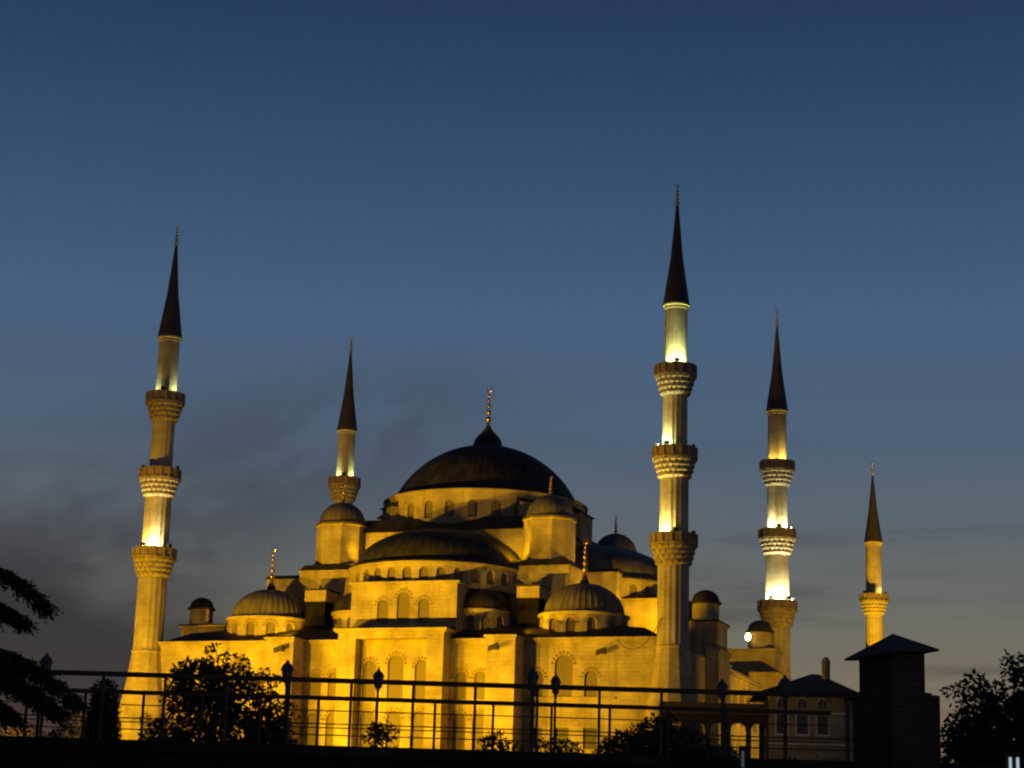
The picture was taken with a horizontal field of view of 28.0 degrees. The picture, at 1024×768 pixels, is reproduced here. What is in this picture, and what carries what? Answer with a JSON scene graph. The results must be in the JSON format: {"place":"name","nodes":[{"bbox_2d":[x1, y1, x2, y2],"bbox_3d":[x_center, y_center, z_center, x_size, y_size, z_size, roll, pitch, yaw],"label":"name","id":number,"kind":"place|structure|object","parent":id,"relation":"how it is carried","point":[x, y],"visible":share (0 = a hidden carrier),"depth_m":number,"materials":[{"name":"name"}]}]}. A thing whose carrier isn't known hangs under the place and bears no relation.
{"place":"outdoors","nodes":[
{"label":"outdoors","id":0,"kind":"place"},
{"bbox_2d":[0,0,1023,762],"label":"sky","id":1,"kind":"structure","parent":0,"point":[480,195],"materials":[{"name":"blue"}]},
{"bbox_2d":[748,657,856,760],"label":"house","id":2,"kind":"structure","parent":0,"point":[836,707],"depth_m":203.19,"materials":[{"name":"stone"}]},
{"bbox_2d":[776,697,783,707],"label":"window","id":3,"kind":"structure","parent":2,"relation":"in","point":[780,701],"depth_m":203.74,"materials":[{"name":"black glass"}]},
{"bbox_2d":[774,714,789,735],"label":"window","id":4,"kind":"structure","parent":2,"relation":"in","point":[778,718],"depth_m":203.25,"materials":[{"name":"grey glass"}]},
{"bbox_2d":[797,698,805,707],"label":"window","id":5,"kind":"structure","parent":2,"relation":"in","point":[801,702],"depth_m":203.64,"materials":[{"name":"black glass"}]},
{"bbox_2d":[795,715,809,735],"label":"window","id":6,"kind":"structure","parent":2,"relation":"in","point":[800,730],"depth_m":203.15,"materials":[{"name":"grey glass"}]},
{"bbox_2d":[817,698,826,708],"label":"window","id":7,"kind":"structure","parent":2,"relation":"in","point":[822,704],"depth_m":203.49,"materials":[{"name":"black glass"}]},
{"bbox_2d":[815,715,830,736],"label":"window","id":8,"kind":"structure","parent":2,"relation":"in","point":[820,720],"depth_m":203.05,"materials":[{"name":"grey glass"}]},
{"bbox_2d":[845,634,940,767],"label":"gate pillar","id":9,"kind":"structure","parent":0,"point":[896,715],"depth_m":28.94,"materials":[{"name":"brick"}]},
{"bbox_3d":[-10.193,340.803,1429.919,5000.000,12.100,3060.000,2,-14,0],"label":"ground","id":10,"kind":"structure","parent":0,"visible":0},
{"bbox_2d":[0,721,47,736],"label":"park tree","id":11,"kind":"object","parent":10,"relation":"on","point":[30,731],"visible":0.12,"depth_m":242.90,"materials":[{"name":"green plant"}]},
{"bbox_2d":[0,565,88,734],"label":"cedar","id":12,"kind":"object","parent":10,"relation":"on","point":[15,667],"visible":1,"depth_m":29.74,"materials":[{"name":"green plant"}]},
{"bbox_2d":[39,653,52,736],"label":"street lamp","id":13,"kind":"object","parent":10,"relation":"on","point":[46,660],"visible":0.51,"depth_m":74.42,"materials":[{"name":"metal"}]},
{"bbox_2d":[48,710,88,737],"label":"park tree","id":14,"kind":"object","parent":10,"relation":"on","point":[72,733],"visible":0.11,"depth_m":251.77,"materials":[{"name":"green plant"}]},
{"bbox_2d":[79,677,122,738],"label":"cypress","id":15,"kind":"object","parent":10,"relation":"on","point":[108,710],"visible":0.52,"depth_m":147.84,"materials":[{"name":"green plant"}]},
{"bbox_2d":[137,711,159,739],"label":"park tree","id":16,"kind":"object","parent":10,"relation":"on","point":[148,720],"visible":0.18,"depth_m":211.64,"materials":[{"name":"green plant"}]},
{"bbox_2d":[116,225,185,739],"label":"minaret","id":17,"kind":"object","parent":10,"relation":"on","point":[155,557],"visible":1,"depth_m":234.13,"materials":[{"name":"stone"}]},
{"bbox_2d":[138,642,301,744],"bbox_3d":[-6.413,8.457,44.286,3.941,5.790,3.375,2,-14,0],"label":"bush","id":18,"kind":"object","parent":10,"relation":"on","point":[205,666],"visible":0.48,"depth_m":43.98,"materials":[{"name":"green plant"}]},
{"bbox_2d":[281,660,293,725],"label":"street lamp","id":19,"kind":"object","parent":10,"relation":"on","point":[287,669],"visible":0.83,"depth_m":74.43,"materials":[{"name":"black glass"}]},
{"bbox_2d":[328,335,360,503],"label":"minaret","id":20,"kind":"object","parent":10,"relation":"on","point":[347,428],"visible":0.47,"depth_m":286.26,"materials":[{"name":"stone"}]},
{"bbox_2d":[372,668,384,744],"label":"street lamp","id":21,"kind":"object","parent":10,"relation":"on","point":[378,674],"visible":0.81,"depth_m":84.34,"materials":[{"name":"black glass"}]},
{"bbox_2d":[361,720,400,747],"bbox_3d":[-2.865,9.310,44.053,0.915,4.229,0.872,2,-14,0],"label":"shrub","id":22,"kind":"object","parent":10,"relation":"on","point":[381,733],"visible":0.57,"depth_m":44.40,"materials":[{"name":"green plant"}]},
{"bbox_2d":[158,387,791,757],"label":"mosque","id":23,"kind":"structure","parent":10,"relation":"on","point":[451,565],"depth_m":226.32,"materials":[{"name":"stone"}]},
{"bbox_2d":[230,654,250,692],"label":"window","id":24,"kind":"structure","parent":23,"relation":"in","point":[237,660],"depth_m":227.73,"materials":[{"name":"paint"}]},
{"bbox_2d":[255,668,264,691],"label":"window","id":25,"kind":"structure","parent":23,"relation":"in","point":[262,668],"depth_m":226.46,"materials":[{"name":"paint"}]},
{"bbox_2d":[273,645,284,652],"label":"floodlight","id":26,"kind":"object","parent":23,"relation":"attached to","point":[281,648],"visible":1,"depth_m":221.87,"materials":[{"name":"paint"}]},
{"bbox_2d":[303,709,322,744],"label":"window","id":27,"kind":"structure","parent":23,"relation":"in","point":[310,739],"depth_m":223.17,"materials":[{"name":"paint"}]},
{"bbox_2d":[307,668,324,695],"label":"window","id":28,"kind":"structure","parent":23,"relation":"in","point":[314,688],"depth_m":224.20,"materials":[{"name":"paint"}]},
{"bbox_2d":[323,709,334,745],"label":"window","id":29,"kind":"structure","parent":23,"relation":"in","point":[330,719],"depth_m":222.51,"materials":[{"name":"paint"}]},
{"bbox_2d":[325,668,336,695],"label":"window","id":30,"kind":"structure","parent":23,"relation":"in","point":[332,686],"depth_m":223.55,"materials":[{"name":"paint"}]},
{"bbox_2d":[358,708,374,746],"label":"window","id":31,"kind":"structure","parent":23,"relation":"in","point":[367,718],"depth_m":220.51,"materials":[{"name":"paint"}]},
{"bbox_2d":[360,656,379,696],"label":"window","id":32,"kind":"structure","parent":23,"relation":"in","point":[370,667],"depth_m":221.65,"materials":[{"name":"paint"}]},
{"bbox_2d":[374,595,391,622],"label":"window","id":33,"kind":"structure","parent":23,"relation":"in","point":[383,604],"depth_m":224.70,"materials":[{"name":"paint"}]},
{"bbox_2d":[383,708,403,747],"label":"window","id":34,"kind":"structure","parent":23,"relation":"in","point":[394,718],"depth_m":219.44,"materials":[{"name":"paint"}]},
{"bbox_2d":[384,651,406,697],"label":"window","id":35,"kind":"structure","parent":23,"relation":"in","point":[396,664],"depth_m":220.73,"materials":[{"name":"paint"}]},
{"bbox_2d":[394,588,412,622],"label":"window","id":36,"kind":"structure","parent":23,"relation":"in","point":[404,598],"depth_m":224.04,"materials":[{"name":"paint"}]},
{"bbox_2d":[409,708,423,747],"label":"window","id":37,"kind":"structure","parent":23,"relation":"in","point":[418,718],"depth_m":218.48,"materials":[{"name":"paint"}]},
{"bbox_2d":[411,656,425,698],"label":"window","id":38,"kind":"structure","parent":23,"relation":"in","point":[420,670],"depth_m":219.76,"materials":[{"name":"paint"}]},
{"bbox_2d":[415,595,432,622],"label":"window","id":39,"kind":"structure","parent":23,"relation":"in","point":[423,617],"depth_m":223.17,"materials":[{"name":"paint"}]},
{"bbox_2d":[448,709,468,749],"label":"window","id":40,"kind":"structure","parent":23,"relation":"in","point":[458,720],"depth_m":217.62,"materials":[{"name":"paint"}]},
{"bbox_2d":[450,667,469,698],"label":"window","id":41,"kind":"structure","parent":23,"relation":"in","point":[459,692],"depth_m":218.74,"materials":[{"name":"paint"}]},
{"bbox_2d":[469,709,483,749],"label":"window","id":42,"kind":"structure","parent":23,"relation":"in","point":[479,719],"depth_m":216.94,"materials":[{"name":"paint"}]},
{"bbox_2d":[471,667,484,698],"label":"window","id":43,"kind":"structure","parent":23,"relation":"in","point":[480,676],"depth_m":218.10,"materials":[{"name":"paint"}]},
{"bbox_2d":[488,643,498,650],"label":"floodlight","id":44,"kind":"object","parent":23,"relation":"attached to","point":[495,646],"visible":1,"depth_m":213.87,"materials":[{"name":"paint"}]},
{"bbox_2d":[532,728,541,748],"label":"window","id":45,"kind":"structure","parent":23,"relation":"in","point":[539,732],"depth_m":214.62,"materials":[{"name":"beige glass"}]},
{"bbox_2d":[528,667,546,695],"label":"window","id":46,"kind":"structure","parent":23,"relation":"in","point":[540,680],"depth_m":215.88,"materials":[{"name":"paint"}]},
{"bbox_2d":[556,728,568,748],"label":"window","id":47,"kind":"structure","parent":23,"relation":"in","point":[561,737],"depth_m":213.78,"materials":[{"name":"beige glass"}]},
{"bbox_2d":[551,651,575,695],"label":"window","id":48,"kind":"structure","parent":23,"relation":"in","point":[563,667],"depth_m":215.30,"materials":[{"name":"paint"}]},
{"bbox_2d":[583,728,596,748],"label":"window","id":49,"kind":"structure","parent":23,"relation":"in","point":[586,738],"depth_m":212.74,"materials":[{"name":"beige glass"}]},
{"bbox_2d":[581,666,600,695],"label":"window","id":50,"kind":"structure","parent":23,"relation":"in","point":[591,676],"depth_m":214.09,"materials":[{"name":"paint"}]},
{"bbox_2d":[596,647,605,654],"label":"floodlight","id":51,"kind":"object","parent":23,"relation":"attached to","point":[601,651],"visible":1,"depth_m":213.07,"materials":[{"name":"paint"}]},
{"bbox_2d":[658,701,768,758],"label":"portico","id":52,"kind":"structure","parent":23,"relation":"attached to","point":[716,716],"depth_m":204.00,"materials":[{"name":"stone"}]},
{"bbox_2d":[733,695,737,725],"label":"window","id":53,"kind":"structure","parent":23,"relation":"in","point":[734,697],"depth_m":235.05,"materials":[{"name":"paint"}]},
{"bbox_2d":[739,695,743,727],"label":"window","id":54,"kind":"structure","parent":23,"relation":"in","point":[741,697],"depth_m":237.97,"materials":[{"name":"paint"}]},
{"bbox_2d":[745,633,751,646],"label":"floodlight","id":55,"kind":"object","parent":23,"relation":"attached to","point":[748,636],"visible":1,"depth_m":255.89,"materials":[{"name":"paint"}]},
{"bbox_2d":[476,730,524,750],"bbox_3d":[-0.333,9.620,44.983,0.771,4.049,1.298,-7,-16,32],"label":"shrub","id":56,"kind":"object","parent":10,"relation":"on","point":[500,746],"visible":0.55,"depth_m":45.19,"materials":[{"name":"green plant"}]},
{"bbox_2d":[0,736,1023,767],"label":"walkway wall","id":57,"kind":"structure","parent":10,"relation":"on","point":[34,752],"depth_m":31.18,"materials":[{"name":"concrete"}]},
{"bbox_2d":[2,687,830,758],"bbox_3d":[-3.446,5.659,34.050,17.450,1.000,0.080,2,-14,0],"label":"guard railing","id":58,"kind":"object","parent":57,"relation":"on","point":[202,695],"visible":0.67,"depth_m":34.11,"materials":[{"name":"metal"}]},
{"bbox_2d":[0,669,852,760],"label":"guard railing","id":59,"kind":"object","parent":57,"relation":"on","point":[537,687],"visible":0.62,"depth_m":31.74,"materials":[{"name":"metal"}]},
{"bbox_2d":[526,667,538,751],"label":"street lamp","id":60,"kind":"object","parent":10,"relation":"on","point":[532,677],"visible":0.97,"depth_m":74.40,"materials":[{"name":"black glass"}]},
{"bbox_2d":[550,674,560,751],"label":"street lamp","id":61,"kind":"object","parent":10,"relation":"on","point":[555,679],"visible":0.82,"depth_m":84.30,"materials":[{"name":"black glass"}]},
{"bbox_2d":[532,737,584,752],"bbox_3d":[0.981,9.705,44.955,1.236,3.952,1.398,2,-14,0],"label":"shrub","id":62,"kind":"object","parent":10,"relation":"on","point":[559,748],"visible":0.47,"depth_m":45.20,"materials":[{"name":"green plant"}]},
{"bbox_2d":[588,712,716,756],"bbox_3d":[2.940,9.317,44.072,3.017,4.570,3.027,2,-14,0],"label":"bush","id":63,"kind":"object","parent":10,"relation":"on","point":[643,749],"visible":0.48,"depth_m":44.20,"materials":[{"name":"green plant"}]},
{"bbox_2d":[643,183,704,750],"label":"minaret","id":64,"kind":"object","parent":10,"relation":"on","point":[675,460],"visible":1,"depth_m":214.43,"materials":[{"name":"stone"}]},
{"bbox_2d":[617,618,661,649],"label":"cable","id":65,"kind":"object","parent":64,"relation":"attached to","point":[645,642],"visible":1,"depth_m":211.82,"materials":[{"name":"paint"}]},
{"bbox_2d":[690,743,749,757],"bbox_3d":[4.552,9.984,46.044,2.744,3.970,2.622,2,-14,0],"label":"bush","id":66,"kind":"object","parent":10,"relation":"on","point":[733,752],"visible":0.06,"depth_m":46.05,"materials":[{"name":"green plant"}]},
{"bbox_2d":[716,679,727,745],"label":"street lamp","id":67,"kind":"object","parent":10,"relation":"on","point":[722,684],"visible":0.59,"depth_m":84.34,"materials":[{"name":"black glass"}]},
{"bbox_2d":[738,746,746,767],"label":"tube lamp","id":68,"kind":"object","parent":10,"relation":"on","point":[742,757],"visible":1,"depth_m":29.10,"materials":[{"name":"white"}]},
{"bbox_2d":[757,309,796,677],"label":"minaret","id":69,"kind":"object","parent":10,"relation":"on","point":[777,613],"visible":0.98,"depth_m":263.41,"materials":[{"name":"stone"}]},
{"bbox_2d":[778,675,791,700],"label":"street lamp","id":70,"kind":"object","parent":10,"relation":"on","point":[784,683],"visible":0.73,"depth_m":74.47,"materials":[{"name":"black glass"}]},
{"bbox_2d":[787,756,845,760],"bbox_3d":[6.667,10.328,47.009,3.780,3.731,3.563,2,-14,0],"label":"bush","id":71,"kind":"object","parent":10,"relation":"on","point":[838,759],"visible":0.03,"depth_m":47.66,"materials":[{"name":"green plant"}]},
{"bbox_2d":[859,461,888,646],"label":"minaret","id":72,"kind":"object","parent":10,"relation":"on","point":[874,600],"visible":0.59,"depth_m":333.23,"materials":[{"name":"stone"}]},
{"bbox_2d":[939,649,1023,765],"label":"leafy tree","id":73,"kind":"object","parent":10,"relation":"on","point":[990,733],"visible":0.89,"depth_m":44.30,"materials":[{"name":"green plant"}]},
{"bbox_2d":[1005,752,1021,767],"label":"tube lamp","id":74,"kind":"object","parent":10,"relation":"on","point":[1012,760],"visible":1,"depth_m":29.12,"materials":[{"name":"white"}]}
]}

